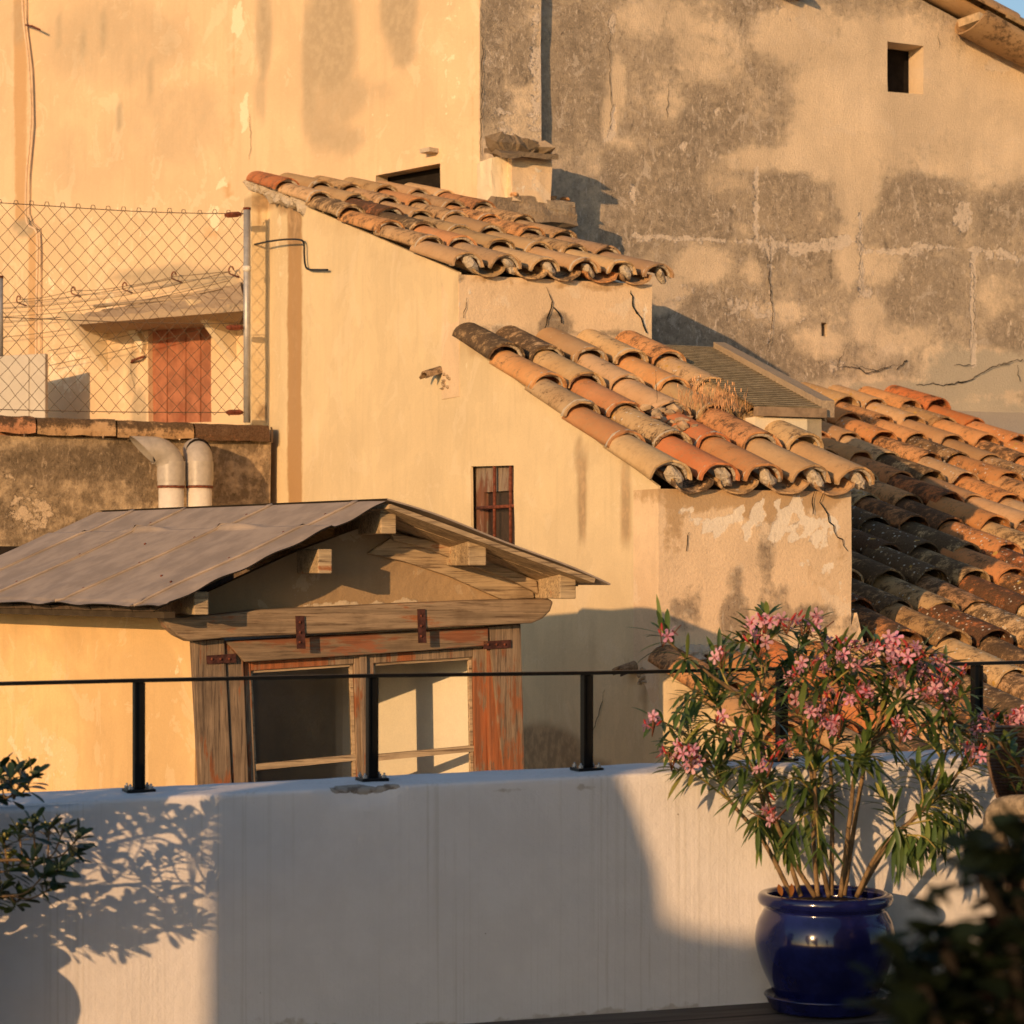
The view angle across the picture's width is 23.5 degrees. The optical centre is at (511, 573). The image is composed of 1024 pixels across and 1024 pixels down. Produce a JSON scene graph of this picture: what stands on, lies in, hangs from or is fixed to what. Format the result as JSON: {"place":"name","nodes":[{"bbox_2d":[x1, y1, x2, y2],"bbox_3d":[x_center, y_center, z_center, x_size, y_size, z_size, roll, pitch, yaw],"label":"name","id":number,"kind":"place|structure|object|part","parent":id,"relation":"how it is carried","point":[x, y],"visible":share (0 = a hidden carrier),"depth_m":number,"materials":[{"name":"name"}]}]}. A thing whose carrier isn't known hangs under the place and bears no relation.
{"place":"outdoors","nodes":[
{"label":"outdoors","id":0,"kind":"place"},
{"bbox_2d":[468,994,991,1023],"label":"terrace floor","id":1,"kind":"structure","parent":0,"point":[759,1013],"depth_m":8.84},
{"bbox_2d":[764,988,886,1017],"bbox_3d":[1.147,1.567,9.000,0.448,0.061,0.448,0,0,0],"label":"saucer","id":2,"kind":"object","parent":1,"relation":"on","point":[821,1010],"visible":0.46,"depth_m":8.82,"materials":[{"name":"ceramic"}]},
{"bbox_2d":[755,884,894,1002],"bbox_3d":[1.147,1.357,9.000,0.514,0.378,0.514,0,0,0],"label":"plant pot","id":3,"kind":"object","parent":2,"relation":"on","point":[808,950],"visible":0.88,"depth_m":8.80,"materials":[{"name":"ceramic"}]},
{"bbox_2d":[632,594,1000,899],"bbox_3d":[1.119,0.643,8.895,1.432,1.139,0.746,0,0,0],"label":"oleander","id":4,"kind":"object","parent":3,"relation":"in","point":[897,842],"visible":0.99,"depth_m":8.79,"materials":[{"name":"plant"}]},
{"bbox_2d":[842,870,1023,1023],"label":"round leaved bush","id":5,"kind":"object","parent":1,"relation":"on","point":[965,985],"visible":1,"depth_m":2.81,"materials":[{"name":"green plant"}]},
{"bbox_2d":[925,799,1023,942],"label":"round leaved bush","id":6,"kind":"object","parent":1,"relation":"on","point":[986,860],"visible":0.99,"depth_m":2.92,"materials":[{"name":"green plant"}]},
{"bbox_2d":[959,701,1023,819],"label":"oleander","id":7,"kind":"object","parent":1,"relation":"on","point":[1017,718],"visible":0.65,"depth_m":8.40,"materials":[{"name":"green plant"}]},
{"bbox_2d":[983,725,1023,916],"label":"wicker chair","id":8,"kind":"object","parent":1,"relation":"on","point":[1013,801],"visible":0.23,"depth_m":8.40,"materials":[{"name":"wicker"}]},
{"bbox_2d":[994,0,1023,17],"label":"sky","id":9,"kind":"structure","parent":0,"point":[1016,5],"materials":[{"name":"blue"}]},
{"label":"street ground","id":10,"kind":"structure","parent":0,"visible":0},
{"bbox_2d":[0,415,272,577],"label":"fence wall","id":11,"kind":"structure","parent":10,"relation":"on","point":[56,474],"depth_m":18.89,"materials":[{"name":"concrete"}]},
{"bbox_2d":[0,199,250,422],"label":"chain link fence","id":12,"kind":"object","parent":11,"relation":"on","point":[246,315],"visible":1,"depth_m":19.23,"materials":[{"name":"metal"}]},
{"bbox_2d":[129,436,184,507],"bbox_3d":[-2.698,-0.398,18.701,0.433,1.286,0.216,0,0,-25],"label":"vent pipe","id":13,"kind":"object","parent":11,"relation":"attached to","point":[164,456],"visible":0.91,"depth_m":18.65,"materials":[{"name":"metal"}]},
{"bbox_2d":[183,438,213,506],"bbox_3d":[-2.413,-0.402,18.903,0.218,1.287,0.354,0,0,-14],"label":"vent pipe","id":14,"kind":"object","parent":11,"relation":"attached to","point":[199,469],"visible":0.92,"depth_m":18.76,"materials":[{"name":"metal"}]},
{"bbox_2d":[0,0,540,439],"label":"ochre building","id":15,"kind":"structure","parent":10,"relation":"on","point":[195,106],"depth_m":22.56,"materials":[{"name":"beige paint"}]},
{"bbox_2d":[21,0,40,353],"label":"wall cable","id":16,"kind":"object","parent":15,"relation":"attached to","point":[27,174],"depth_m":24.41,"materials":[{"name":"metal"}]},
{"bbox_2d":[3,266,238,365],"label":"strung wires","id":17,"kind":"object","parent":15,"relation":"attached to","point":[172,278],"visible":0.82,"depth_m":23.29,"materials":[{"name":"metal"}]},
{"bbox_2d":[58,282,242,370],"bbox_3d":[-3.188,-2.266,22.419,0.684,0.714,3.307,0,0,-44],"label":"concrete canopy","id":18,"kind":"object","parent":15,"relation":"attached to","point":[146,312],"visible":0.84,"depth_m":22.24,"materials":[{"name":"beige concrete"}]},
{"bbox_2d":[152,327,210,422],"bbox_3d":[-3.089,-1.842,22.829,0.061,0.940,1.063,0,0,-44],"label":"door","id":19,"kind":"structure","parent":15,"relation":"in","point":[182,373],"depth_m":22.78,"materials":[{"name":"red wood"}]},
{"bbox_2d":[0,498,610,792],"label":"shed","id":20,"kind":"object","parent":10,"relation":"on","point":[373,586],"visible":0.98,"depth_m":11.80,"materials":[{"name":"brown wood"}]},
{"bbox_2d":[0,747,1023,1023],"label":"parapet wall","id":21,"kind":"structure","parent":10,"relation":"on","point":[472,897],"depth_m":8.68,"materials":[{"name":"paint"}]},
{"bbox_2d":[0,660,1023,792],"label":"railing","id":22,"kind":"object","parent":21,"relation":"on","point":[371,774],"visible":0.69,"depth_m":8.81,"materials":[{"name":"black metal"}]},
{"bbox_2d":[243,171,874,768],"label":"stepped house","id":23,"kind":"structure","parent":10,"relation":"on","point":[491,369],"depth_m":15.45,"materials":[{"name":"paint"}]},
{"bbox_2d":[254,238,327,270],"bbox_3d":[-1.721,-2.443,18.958,0.016,0.413,1.766,0,0,-24],"label":"bent black pipe","id":24,"kind":"object","parent":23,"relation":"attached to","point":[303,251],"visible":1,"depth_m":18.64,"materials":[{"name":"metal"}]},
{"bbox_2d":[476,466,514,544],"bbox_3d":[-0.059,-0.381,15.498,0.320,0.613,0.709,0,0,-4],"label":"window","id":25,"kind":"structure","parent":23,"relation":"in","point":[494,484],"depth_m":15.52,"materials":[{"name":"brown wood"}]},
{"bbox_2d":[477,131,577,228],"bbox_3d":[0.093,-3.127,19.712,0.809,0.727,0.637,0,0,-25],"label":"chimney","id":26,"kind":"object","parent":23,"relation":"on","point":[515,175],"visible":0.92,"depth_m":19.52,"materials":[{"name":"concrete"}]},
{"bbox_2d":[670,376,721,410],"bbox_3d":[1.074,-1.069,14.646,0.299,0.221,0.254,0,0,43],"label":"dry grass tuft","id":27,"kind":"object","parent":23,"relation":"on","point":[694,388],"visible":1,"depth_m":14.61,"materials":[{"name":"brown plant"}]},
{"bbox_2d":[695,374,750,411],"bbox_3d":[1.251,-1.078,14.678,0.346,0.241,0.348,0,0,0],"label":"dry grass tuft","id":28,"kind":"object","parent":23,"relation":"on","point":[722,401],"visible":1,"depth_m":14.67,"materials":[{"name":"brown plant"}]},
{"bbox_2d":[661,342,833,439],"bbox_3d":[1.442,-0.391,15.674,0.614,2.392,2.319,0,0,-14],"label":"skylight","id":29,"kind":"object","parent":23,"relation":"attached to","point":[773,394],"visible":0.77,"depth_m":15.16,"materials":[{"name":"grey glass"}]},
{"bbox_2d":[541,0,1023,412],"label":"weathered building","id":30,"kind":"structure","parent":10,"relation":"on","point":[825,193],"depth_m":21.20,"materials":[{"name":"concrete"}]},
{"bbox_2d":[647,382,1023,756],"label":"tiled house","id":31,"kind":"structure","parent":10,"relation":"on","point":[937,524],"depth_m":16.23,"materials":[{"name":"ceramic"}]},
{"bbox_3d":[-2.146,1.336,7.550,0.570,0.494,0.570,0,0,0],"label":"plant pot","id":32,"kind":"object","parent":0,"visible":0},
{"bbox_2d":[0,752,96,912],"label":"shrub","id":33,"kind":"object","parent":32,"relation":"in","point":[52,869],"visible":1,"depth_m":7.58,"materials":[{"name":"green plant"}]},
{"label":"upper terrace","id":34,"kind":"structure","parent":0,"visible":0},
{"bbox_2d":[0,354,47,417],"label":"utility cabinet","id":35,"kind":"object","parent":34,"relation":"on","point":[26,398],"visible":0.42,"depth_m":23.25,"materials":[{"name":"beige metal"}]},
{"bbox_3d":[-4.828,-1.739,23.357,0.578,0.612,0.012,0,0,25],"label":"door","id":36,"kind":"part","parent":35,"relation":"part of","materials":[{"name":"beige metal"}]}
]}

